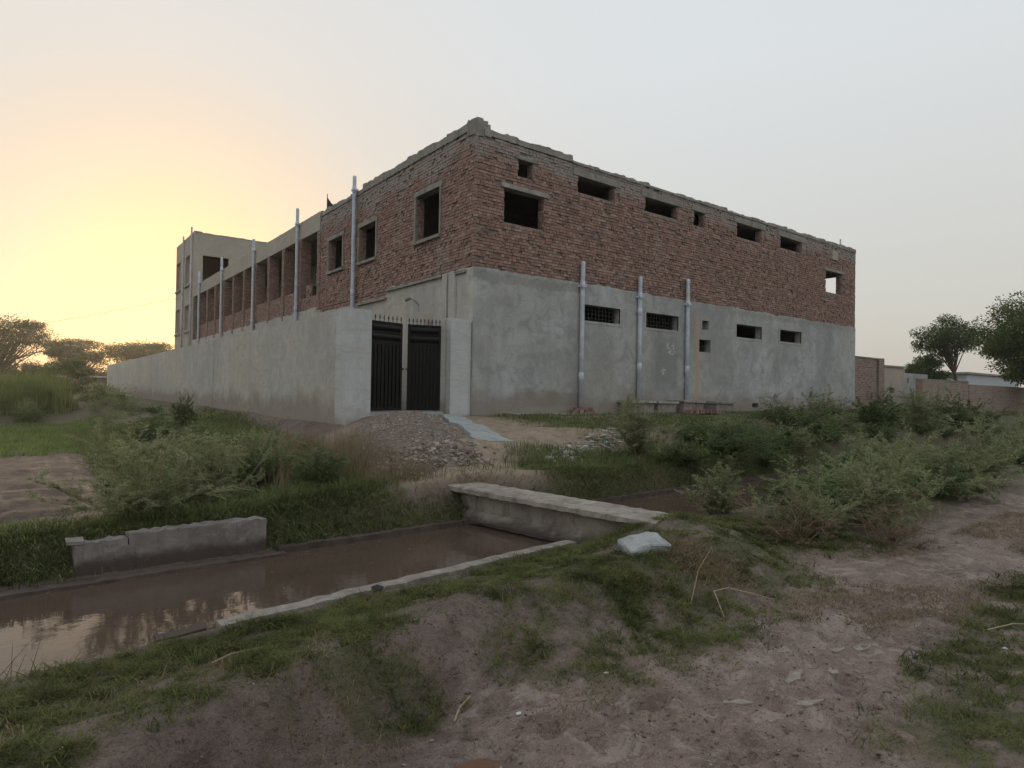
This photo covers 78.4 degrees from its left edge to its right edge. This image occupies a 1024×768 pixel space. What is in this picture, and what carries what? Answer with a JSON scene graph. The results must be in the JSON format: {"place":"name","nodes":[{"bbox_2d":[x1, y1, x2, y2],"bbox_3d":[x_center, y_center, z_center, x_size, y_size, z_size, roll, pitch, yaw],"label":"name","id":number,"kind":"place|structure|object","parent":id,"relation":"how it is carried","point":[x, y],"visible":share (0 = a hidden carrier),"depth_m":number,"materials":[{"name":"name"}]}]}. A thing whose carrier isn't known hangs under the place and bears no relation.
{"place":"outdoors","nodes":[
{"label":"outdoors","id":0,"kind":"place"},
{"bbox_2d":[0,365,81,415],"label":"tall grass","id":1,"kind":"structure","parent":0,"point":[52,391],"depth_m":25.84,"materials":[{"name":"green plant"}]},
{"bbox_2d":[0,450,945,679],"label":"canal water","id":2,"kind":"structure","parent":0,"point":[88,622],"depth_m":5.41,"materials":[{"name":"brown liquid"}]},
{"bbox_2d":[0,634,39,678],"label":"reed sprig","id":3,"kind":"object","parent":2,"relation":"in","point":[21,663],"visible":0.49,"depth_m":3.53,"materials":[{"name":"green plant"}]},
{"bbox_2d":[0,391,1023,767],"bbox_3d":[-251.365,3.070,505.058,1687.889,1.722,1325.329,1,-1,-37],"label":"ground","id":4,"kind":"structure","parent":0,"point":[226,739],"depth_m":3.55,"materials":[{"name":"brown soil"}]},
{"bbox_2d":[3,356,48,381],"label":"tree","id":5,"kind":"object","parent":4,"relation":"on","point":[23,368],"visible":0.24,"depth_m":81.16,"materials":[{"name":"green plant"}]},
{"bbox_2d":[0,313,62,377],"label":"acacia tree","id":6,"kind":"object","parent":4,"relation":"on","point":[15,339],"visible":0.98,"depth_m":72.78,"materials":[{"name":"green plant"}]},
{"bbox_2d":[32,360,90,376],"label":"tree","id":7,"kind":"object","parent":4,"relation":"on","point":[54,364],"visible":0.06,"depth_m":83.49,"materials":[{"name":"green plant"}]},
{"bbox_2d":[0,415,129,456],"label":"field crop","id":8,"kind":"object","parent":4,"relation":"on","point":[48,432],"visible":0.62,"depth_m":17.72,"materials":[{"name":"green plant"}]},
{"bbox_2d":[40,356,96,396],"bbox_3d":[-25.377,-0.206,35.803,2.546,2.861,2.718,0,-1,35],"label":"tree","id":9,"kind":"object","parent":4,"relation":"on","point":[67,367],"visible":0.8,"depth_m":35.77,"materials":[{"name":"green plant"}]},
{"bbox_2d":[0,379,140,423],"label":"undergrowth","id":10,"kind":"object","parent":4,"relation":"on","point":[99,396],"visible":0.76,"depth_m":25.89,"materials":[{"name":"green plant"}]},
{"bbox_2d":[64,341,76,360],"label":"utility pole","id":11,"kind":"object","parent":4,"relation":"on","point":[69,345],"visible":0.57,"depth_m":60.03,"materials":[{"name":"concrete"}]},
{"bbox_2d":[41,337,115,374],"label":"acacia tree","id":12,"kind":"object","parent":4,"relation":"on","point":[82,348],"visible":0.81,"depth_m":88.58,"materials":[{"name":"green plant"}]},
{"bbox_2d":[50,375,106,390],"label":"brick hut","id":13,"kind":"object","parent":4,"relation":"on","point":[102,379],"visible":0.07,"depth_m":57.46,"materials":[{"name":"brick"}]},
{"bbox_2d":[90,365,106,375],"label":"thicket tree","id":14,"kind":"object","parent":4,"relation":"on","point":[102,371],"visible":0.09,"depth_m":93.24,"materials":[{"name":"green plant"}]},
{"bbox_2d":[94,339,174,364],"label":"acacia tree","id":15,"kind":"object","parent":4,"relation":"on","point":[128,351],"visible":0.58,"depth_m":92.14,"materials":[{"name":"green plant"}]},
{"bbox_2d":[25,412,253,520],"bbox_3d":[-3.860,0.881,6.465,1.870,1.223,2.074,1,-1,-35],"label":"bush","id":16,"kind":"object","parent":4,"relation":"on","point":[139,496],"visible":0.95,"depth_m":6.42,"materials":[{"name":"green plant"}]},
{"bbox_2d":[0,550,286,599],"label":"mud berm","id":17,"kind":"structure","parent":4,"relation":"on","point":[81,583],"depth_m":5.71,"materials":[{"name":"mud"}]},
{"bbox_2d":[104,412,198,445],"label":"bush","id":18,"kind":"object","parent":4,"relation":"on","point":[152,427],"visible":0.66,"depth_m":13.90,"materials":[{"name":"green plant"}]},
{"bbox_2d":[65,516,266,577],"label":"canal side wall","id":19,"kind":"structure","parent":4,"relation":"on","point":[155,546],"depth_m":6.04,"materials":[{"name":"concrete"}]},
{"bbox_2d":[154,623,205,641],"bbox_3d":[-2.231,1.730,4.223,0.318,0.144,0.134,2,-1,-44],"label":"canal lining","id":20,"kind":"object","parent":4,"relation":"on","point":[193,629],"visible":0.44,"depth_m":4.22,"materials":[{"name":"concrete"}]},
{"bbox_2d":[166,391,198,428],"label":"bush","id":21,"kind":"object","parent":4,"relation":"on","point":[183,411],"visible":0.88,"depth_m":16.61,"materials":[{"name":"green plant"}]},
{"bbox_2d":[147,431,271,502],"bbox_3d":[-3.642,1.044,7.596,1.554,1.027,1.220,0,-1,36],"label":"bush","id":22,"kind":"object","parent":4,"relation":"on","point":[216,476],"visible":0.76,"depth_m":7.33,"materials":[{"name":"green plant"}]},
{"bbox_2d":[74,395,368,489],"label":"undergrowth","id":23,"kind":"object","parent":4,"relation":"on","point":[153,409],"visible":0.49,"depth_m":15.38,"materials":[{"name":"green plant"}]},
{"bbox_2d":[211,647,262,663],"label":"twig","id":24,"kind":"object","parent":4,"relation":"on","point":[217,660],"visible":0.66,"depth_m":3.50,"materials":[{"name":"brown wood"}]},
{"bbox_2d":[200,429,293,491],"bbox_3d":[-3.523,1.110,8.185,1.044,1.053,1.224,0,-1,41],"label":"bush","id":25,"kind":"object","parent":4,"relation":"on","point":[251,461],"visible":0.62,"depth_m":8.18,"materials":[{"name":"green plant"}]},
{"bbox_2d":[226,422,334,474],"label":"bush","id":26,"kind":"object","parent":4,"relation":"on","point":[277,450],"visible":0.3,"depth_m":8.89,"materials":[{"name":"green plant"}]},
{"bbox_2d":[107,308,472,425],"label":"boundary wall","id":27,"kind":"structure","parent":4,"relation":"on","point":[316,368],"depth_m":15.51,"materials":[{"name":"concrete"}]},
{"bbox_2d":[370,314,440,410],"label":"metal gate","id":28,"kind":"structure","parent":27,"relation":"attached to","point":[423,368],"depth_m":14.22,"materials":[{"name":"black metal"}]},
{"bbox_2d":[281,437,360,484],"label":"bush","id":29,"kind":"object","parent":4,"relation":"on","point":[324,469],"visible":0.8,"depth_m":7.90,"materials":[{"name":"green plant"}]},
{"bbox_2d":[274,518,470,551],"bbox_3d":[-0.900,1.932,8.021,4.212,0.350,0.182,1,-1,-40],"label":"canal lining","id":30,"kind":"object","parent":4,"relation":"on","point":[302,545],"visible":0.27,"depth_m":7.29,"materials":[{"name":"concrete"}]},
{"bbox_2d":[371,584,383,593],"bbox_3d":[-1.092,1.664,5.074,0.103,0.075,0.124,1,-1,-8],"label":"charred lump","id":31,"kind":"object","parent":4,"relation":"on","point":[376,588],"visible":0.84,"depth_m":5.04,"materials":[{"name":"black"}]},
{"bbox_2d":[216,540,576,627],"bbox_3d":[-0.687,1.870,5.564,3.688,0.424,0.188,2,-1,-44],"label":"canal lining","id":32,"kind":"object","parent":4,"relation":"on","point":[405,580],"visible":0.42,"depth_m":5.22,"materials":[{"name":"concrete"}]},
{"bbox_2d":[349,410,503,478],"bbox_3d":[-1.559,1.076,11.277,4.680,1.117,4.880,1,-1,-37],"label":"rubble heap","id":33,"kind":"object","parent":4,"relation":"on","point":[425,432],"visible":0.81,"depth_m":10.06,"materials":[{"name":"gravel"}]},
{"bbox_2d":[453,696,470,721],"bbox_3d":[-0.273,1.728,3.343,0.030,0.064,0.174,1,-1,24],"label":"dry stick","id":34,"kind":"object","parent":4,"relation":"on","point":[460,706],"visible":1,"depth_m":3.34,"materials":[{"name":"wood"}]},
{"bbox_2d":[0,407,939,589],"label":"bank grass","id":35,"kind":"structure","parent":4,"relation":"on","point":[23,531],"depth_m":8.17,"materials":[{"name":"green plant"}]},
{"bbox_2d":[438,413,515,442],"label":"cement ramp","id":36,"kind":"structure","parent":4,"relation":"on","point":[468,428],"depth_m":11.84,"materials":[{"name":"grey concrete"}]},
{"bbox_2d":[454,758,502,767],"bbox_3d":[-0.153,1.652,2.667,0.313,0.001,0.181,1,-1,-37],"label":"brick","id":37,"kind":"object","parent":4,"relation":"on","point":[490,763],"visible":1,"depth_m":2.73,"materials":[{"name":"brick"}]},
{"bbox_2d":[0,422,1023,767],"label":"dry grass","id":38,"kind":"structure","parent":4,"relation":"on","point":[348,444],"depth_m":5.02,"materials":[{"name":"brown plant"}]},
{"bbox_2d":[173,117,855,414],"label":"brick building","id":39,"kind":"structure","parent":4,"relation":"on","point":[497,238],"depth_m":18.86,"materials":[{"name":"brick"}]},
{"bbox_2d":[0,298,174,329],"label":"power wire","id":40,"kind":"object","parent":39,"relation":"attached to","point":[83,316],"visible":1,"depth_m":45.41,"materials":[{"name":"metal"}]},
{"bbox_2d":[180,236,184,347],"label":"drain pipe","id":41,"kind":"object","parent":39,"relation":"attached to","point":[183,244],"visible":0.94,"depth_m":43.44,"materials":[{"name":"grey plastic"}]},
{"bbox_2d":[188,227,192,345],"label":"drain pipe","id":42,"kind":"object","parent":39,"relation":"attached to","point":[190,293],"visible":0.96,"depth_m":41.17,"materials":[{"name":"grey plastic"}]},
{"bbox_2d":[197,271,200,343],"bbox_3d":[-19.541,-3.334,39.095,0.178,7.380,0.211,1,-1,-37],"label":"drain pipe","id":43,"kind":"object","parent":39,"relation":"attached to","point":[198,308],"visible":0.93,"depth_m":39.04,"materials":[{"name":"grey plastic"}]},
{"bbox_2d":[219,257,223,338],"bbox_3d":[-15.986,-3.299,34.449,0.183,7.320,0.211,1,-1,-37],"label":"drain pipe","id":44,"kind":"object","parent":39,"relation":"attached to","point":[221,285],"visible":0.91,"depth_m":34.40,"materials":[{"name":"grey plastic"}]},
{"bbox_2d":[250,239,255,330],"bbox_3d":[-12.215,-3.234,29.528,0.178,7.200,0.211,1,-1,-37],"label":"drain pipe","id":45,"kind":"object","parent":39,"relation":"attached to","point":[253,250],"visible":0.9,"depth_m":29.48,"materials":[{"name":"grey plastic"}]},
{"bbox_2d":[294,208,300,320],"bbox_3d":[-8.475,-3.269,24.646,0.178,7.280,0.211,1,-1,-37],"label":"drain pipe","id":46,"kind":"object","parent":39,"relation":"attached to","point":[297,224],"visible":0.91,"depth_m":24.60,"materials":[{"name":"grey plastic"}]},
{"bbox_2d":[327,194,332,206],"bbox_3d":[-6.689,-6.541,23.291,0.406,1.050,0.028,1,-1,13],"label":"roof flag","id":47,"kind":"object","parent":39,"relation":"on","point":[329,203],"visible":0.5,"depth_m":23.32,"materials":[{"name":"fabric"}]},
{"bbox_2d":[350,175,358,307],"bbox_3d":[-5.144,-3.184,20.294,0.178,7.120,0.211,1,-1,-37],"label":"drain pipe","id":48,"kind":"object","parent":39,"relation":"attached to","point":[354,190],"visible":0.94,"depth_m":20.24,"materials":[{"name":"grey plastic"}]},
{"bbox_2d":[404,297,418,311],"bbox_3d":[-2.709,-2.147,16.974,0.406,0.411,0.119,1,-1,7],"label":"wall lamp","id":49,"kind":"object","parent":39,"relation":"attached to","point":[407,299],"visible":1,"depth_m":16.96,"materials":[{"name":"metal"}]},
{"bbox_2d":[578,261,586,406],"bbox_3d":[1.886,-1.342,16.963,0.211,3.950,0.178,1,-1,-37],"label":"drain pipe","id":50,"kind":"object","parent":39,"relation":"attached to","point":[582,286],"visible":0.94,"depth_m":16.90,"materials":[{"name":"grey plastic"}]},
{"bbox_2d":[636,276,643,399],"bbox_3d":[3.736,-1.341,18.380,0.211,3.620,0.178,1,-1,-37],"label":"drain pipe","id":51,"kind":"object","parent":39,"relation":"attached to","point":[640,296],"visible":0.98,"depth_m":18.31,"materials":[{"name":"grey plastic"}]},
{"bbox_2d":[684,279,691,399],"bbox_3d":[5.516,-1.402,19.742,0.211,3.810,0.178,1,-1,-37],"label":"drain pipe","id":52,"kind":"object","parent":39,"relation":"attached to","point":[687,303],"visible":0.97,"depth_m":19.67,"materials":[{"name":"grey plastic"}]},
{"bbox_2d":[18,539,1021,767],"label":"mud clods","id":53,"kind":"object","parent":4,"relation":"on","point":[786,731],"visible":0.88,"depth_m":3.11,"materials":[{"name":"brown soil"}]},
{"bbox_2d":[502,413,604,415],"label":"apron slab","id":54,"kind":"structure","parent":4,"relation":"on","point":[549,413],"depth_m":15.83,"materials":[{"name":"concrete"}]},
{"bbox_2d":[448,482,668,543],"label":"foot bridge","id":55,"kind":"structure","parent":4,"relation":"on","point":[548,516],"depth_m":7.50,"materials":[{"name":"concrete"}]},
{"bbox_2d":[543,427,629,462],"bbox_3d":[1.371,1.175,12.357,3.502,0.512,1.706,2,-1,-44],"label":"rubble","id":56,"kind":"object","parent":4,"relation":"on","point":[612,434],"visible":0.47,"depth_m":12.63,"materials":[{"name":"grey stone"}]},
{"bbox_2d":[616,400,656,413],"bbox_3d":[3.559,0.809,17.914,0.975,0.677,0.658,1,-1,-37],"label":"inspection chamber","id":57,"kind":"object","parent":4,"relation":"on","point":[648,407],"visible":0.43,"depth_m":17.76,"materials":[{"name":"concrete"}]},
{"bbox_2d":[617,532,670,556],"bbox_3d":[1.097,1.357,5.231,0.402,0.163,0.248,-5,19,-20],"label":"concrete block","id":58,"kind":"object","parent":4,"relation":"on","point":[641,542],"depth_m":5.17,"materials":[{"name":"grey concrete"}]},
{"bbox_2d":[606,394,683,459],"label":"bush","id":59,"kind":"object","parent":4,"relation":"on","point":[634,440],"visible":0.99,"depth_m":11.87,"materials":[{"name":"green plant"}]},
{"bbox_2d":[645,400,678,413],"bbox_3d":[4.416,0.829,18.616,0.947,0.674,0.595,1,-1,-37],"label":"inspection chamber","id":60,"kind":"object","parent":4,"relation":"on","point":[666,406],"visible":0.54,"depth_m":18.40,"materials":[{"name":"concrete"}]},
{"bbox_2d":[641,435,714,467],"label":"bush","id":61,"kind":"object","parent":4,"relation":"on","point":[686,456],"visible":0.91,"depth_m":12.00,"materials":[{"name":"green plant"}]},
{"bbox_2d":[667,400,705,412],"bbox_3d":[5.369,0.839,19.313,1.061,0.705,0.645,1,-1,-37],"label":"inspection chamber","id":62,"kind":"object","parent":4,"relation":"on","point":[682,406],"visible":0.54,"depth_m":19.00,"materials":[{"name":"concrete"}]},
{"bbox_2d":[684,410,691,413],"bbox_3d":[5.168,0.822,18.394,0.078,0.116,0.228,1,-1,-40],"label":"loose brick","id":63,"kind":"object","parent":4,"relation":"on","point":[687,411],"visible":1,"depth_m":18.36,"materials":[{"name":"red brick"}]},
{"bbox_2d":[690,547,711,603],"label":"dry stalk","id":64,"kind":"object","parent":4,"relation":"on","point":[696,578],"visible":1,"depth_m":4.74,"materials":[{"name":"plant"}]},
{"bbox_2d":[589,466,818,502],"bbox_3d":[4.137,2.062,12.296,9.017,0.350,0.143,1,-1,-40],"label":"canal lining","id":65,"kind":"object","parent":4,"relation":"on","point":[638,495],"visible":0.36,"depth_m":11.11,"materials":[{"name":"concrete"}]},
{"bbox_2d":[673,461,749,516],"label":"bush","id":66,"kind":"object","parent":4,"relation":"on","point":[710,505],"visible":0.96,"depth_m":8.66,"materials":[{"name":"green plant"}]},
{"bbox_2d":[703,401,735,412],"bbox_3d":[6.708,0.889,20.370,1.067,0.667,0.597,1,-1,-37],"label":"inspection chamber","id":67,"kind":"object","parent":4,"relation":"on","point":[721,405],"visible":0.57,"depth_m":20.13,"materials":[{"name":"concrete"}]},
{"bbox_2d":[714,587,728,616],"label":"dry stalk","id":68,"kind":"object","parent":4,"relation":"on","point":[717,599],"visible":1,"depth_m":4.60,"materials":[{"name":"plant"}]},
{"bbox_2d":[688,420,787,461],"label":"bush","id":69,"kind":"object","parent":4,"relation":"on","point":[739,447],"visible":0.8,"depth_m":12.99,"materials":[{"name":"green plant"}]},
{"bbox_2d":[723,696,754,704],"bbox_3d":[1.194,1.670,3.240,0.198,0.083,0.049,1,-1,8],"label":"dried flake","id":70,"kind":"object","parent":4,"relation":"on","point":[739,701],"visible":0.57,"depth_m":3.24,"materials":[{"name":"grey soil"}]},
{"bbox_2d":[711,416,780,444],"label":"bush","id":71,"kind":"object","parent":4,"relation":"on","point":[740,425],"visible":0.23,"depth_m":15.13,"materials":[{"name":"green plant"}]},
{"bbox_2d":[730,588,774,599],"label":"dry stalk","id":72,"kind":"object","parent":4,"relation":"on","point":[751,593],"visible":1,"depth_m":4.80,"materials":[{"name":"plant"}]},
{"bbox_2d":[716,488,865,544],"bbox_3d":[2.861,1.381,6.522,1.322,0.547,1.048,1,-1,-1],"label":"bush","id":73,"kind":"object","parent":4,"relation":"on","point":[787,532],"visible":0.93,"depth_m":6.47,"materials":[{"name":"green plant"}]},
{"bbox_2d":[784,669,802,683],"bbox_3d":[1.577,1.656,3.515,0.077,0.063,0.184,0,-1,34],"label":"dried flake","id":74,"kind":"object","parent":4,"relation":"on","point":[793,676],"visible":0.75,"depth_m":3.51,"materials":[{"name":"beige soil"}]},
{"bbox_2d":[760,403,840,438],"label":"bush","id":75,"kind":"object","parent":4,"relation":"on","point":[797,420],"visible":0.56,"depth_m":16.24,"materials":[{"name":"green plant"}]},
{"bbox_2d":[795,699,823,707],"bbox_3d":[1.527,1.652,3.227,0.194,0.047,0.039,1,-1,-23],"label":"dried flake","id":76,"kind":"object","parent":4,"relation":"on","point":[806,703],"visible":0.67,"depth_m":3.22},
{"bbox_2d":[759,384,860,429],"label":"bush","id":77,"kind":"object","parent":4,"relation":"on","point":[817,406],"visible":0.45,"depth_m":17.92,"materials":[{"name":"green plant"}]},
{"bbox_2d":[732,454,905,539],"bbox_3d":[3.180,1.223,6.869,1.630,0.886,1.469,1,-1,12],"label":"bush","id":78,"kind":"object","parent":4,"relation":"on","point":[819,506],"visible":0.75,"depth_m":6.69,"materials":[{"name":"green plant"}]},
{"bbox_2d":[827,667,838,675],"bbox_3d":[1.820,1.641,3.562,0.100,0.040,0.066,1,-1,-37],"label":"dried flake","id":79,"kind":"object","parent":4,"relation":"on","point":[834,672],"visible":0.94,"depth_m":3.55,"materials":[{"name":"beige soil"}]},
{"bbox_2d":[831,646,844,652],"bbox_3d":[2.028,1.659,3.893,0.109,0.043,0.032,1,-1,-16],"label":"dried flake","id":80,"kind":"object","parent":4,"relation":"on","point":[836,650],"visible":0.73,"depth_m":3.89,"materials":[{"name":"beige soil"}]},
{"bbox_2d":[671,398,1016,470],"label":"undergrowth","id":81,"kind":"object","parent":4,"relation":"on","point":[832,434],"visible":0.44,"depth_m":15.89,"materials":[{"name":"green plant"}]},
{"bbox_2d":[809,440,905,482],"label":"bush","id":82,"kind":"object","parent":4,"relation":"on","point":[837,465],"visible":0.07,"depth_m":9.86,"materials":[{"name":"green plant"}]},
{"bbox_2d":[852,643,877,650],"bbox_3d":[2.232,1.669,3.960,0.198,0.052,0.060,1,-1,-18],"label":"dried flake","id":83,"kind":"object","parent":4,"relation":"on","point":[857,647],"visible":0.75,"depth_m":3.95,"materials":[{"name":"beige soil"}]},
{"bbox_2d":[816,386,916,431],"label":"bush","id":84,"kind":"object","parent":4,"relation":"on","point":[877,412],"visible":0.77,"depth_m":19.44,"materials":[{"name":"green plant"}]},
{"bbox_2d":[855,356,884,408],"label":"old brick wall","id":85,"kind":"structure","parent":4,"relation":"on","point":[869,371],"depth_m":31.25,"materials":[{"name":"brown brick"}]},
{"bbox_2d":[819,450,937,527],"bbox_3d":[4.468,1.279,7.579,1.220,1.027,1.553,0,-1,42],"label":"bush","id":86,"kind":"object","parent":4,"relation":"on","point":[889,484],"visible":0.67,"depth_m":7.46,"materials":[{"name":"green plant"}]},
{"bbox_2d":[746,430,1023,526],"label":"undergrowth","id":87,"kind":"object","parent":4,"relation":"on","point":[831,485],"visible":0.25,"depth_m":8.63,"materials":[{"name":"green plant"}]},
{"bbox_2d":[844,434,931,473],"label":"bush","id":88,"kind":"object","parent":4,"relation":"on","point":[881,450],"visible":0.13,"depth_m":10.96,"materials":[{"name":"green plant"}]},
{"bbox_2d":[829,494,973,549],"bbox_3d":[4.111,1.478,6.781,1.220,0.547,0.968,1,-1,14],"label":"bush","id":89,"kind":"object","parent":4,"relation":"on","point":[895,537],"visible":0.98,"depth_m":6.74,"materials":[{"name":"green plant"}]},
{"bbox_2d":[884,365,927,407],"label":"grey shed","id":90,"kind":"structure","parent":4,"relation":"on","point":[896,378],"depth_m":33.45,"materials":[{"name":"paint"}]},
{"bbox_2d":[806,418,1017,502],"bbox_3d":[5.229,1.103,8.564,2.003,1.299,2.222,1,-1,-37],"label":"bush","id":91,"kind":"object","parent":4,"relation":"on","point":[879,463],"visible":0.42,"depth_m":8.45,"materials":[{"name":"green plant"}]},
{"bbox_2d":[880,385,957,430],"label":"bush","id":92,"kind":"object","parent":4,"relation":"on","point":[920,413],"visible":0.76,"depth_m":21.32,"materials":[{"name":"green plant"}]},
{"bbox_2d":[903,353,956,379],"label":"bushy tree","id":93,"kind":"object","parent":4,"relation":"on","point":[926,365],"visible":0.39,"depth_m":47.88,"materials":[{"name":"green plant"}]},
{"bbox_2d":[909,313,988,380],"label":"slender tree","id":94,"kind":"object","parent":4,"relation":"on","point":[947,343],"visible":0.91,"depth_m":48.57,"materials":[{"name":"green plant"}]},
{"bbox_2d":[890,404,1023,488],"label":"bush","id":95,"kind":"object","parent":4,"relation":"on","point":[972,447],"visible":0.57,"depth_m":10.94,"materials":[{"name":"green plant"}]},
{"bbox_2d":[903,435,1023,502],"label":"bush","id":96,"kind":"object","parent":4,"relation":"on","point":[934,455],"visible":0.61,"depth_m":9.47,"materials":[{"name":"green plant"}]},
{"bbox_2d":[907,386,1023,443],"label":"bush","id":97,"kind":"object","parent":4,"relation":"on","point":[961,412],"visible":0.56,"depth_m":23.23,"materials":[{"name":"green plant"}]},
{"bbox_2d":[916,378,1023,411],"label":"brick wall","id":98,"kind":"structure","parent":4,"relation":"on","point":[1002,397],"depth_m":33.38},
{"bbox_2d":[944,372,1018,386],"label":"pale blue shed","id":99,"kind":"structure","parent":4,"relation":"on","point":[973,378],"depth_m":60.35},
{"bbox_2d":[962,290,1023,386],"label":"tree","id":100,"kind":"object","parent":4,"relation":"on","point":[1003,346],"visible":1,"depth_m":36.68,"materials":[{"name":"green plant"}]},
{"bbox_2d":[986,409,1023,442],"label":"bush","id":101,"kind":"object","parent":4,"relation":"on","point":[1004,428],"visible":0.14,"depth_m":25.44,"materials":[{"name":"green plant"}]},
{"bbox_2d":[986,623,1023,629],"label":"dry stick","id":102,"kind":"object","parent":4,"relation":"on","point":[1004,625],"visible":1,"depth_m":4.29,"materials":[{"name":"wood"}]},
{"bbox_2d":[0,509,1023,767],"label":"short grass","id":103,"kind":"structure","parent":0,"point":[282,643],"depth_m":3.79,"materials":[{"name":"green plant"}]},
{"bbox_2d":[0,0,1023,386],"label":"sky","id":104,"kind":"structure","parent":0,"point":[891,130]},
{"bbox_3d":[1.860,0.731,16.731,0.120,0.080,0.226,1,-1,1],"label":"loose brick","id":105,"kind":"object","parent":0,"visible":0},
{"bbox_2d":[573,407,582,409],"bbox_3d":[1.754,0.658,16.687,0.234,0.077,0.120,1,-1,-20],"label":"loose brick","id":106,"kind":"object","parent":105,"relation":"on","point":[577,408],"visible":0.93,"depth_m":16.64,"materials":[{"name":"red brick"}]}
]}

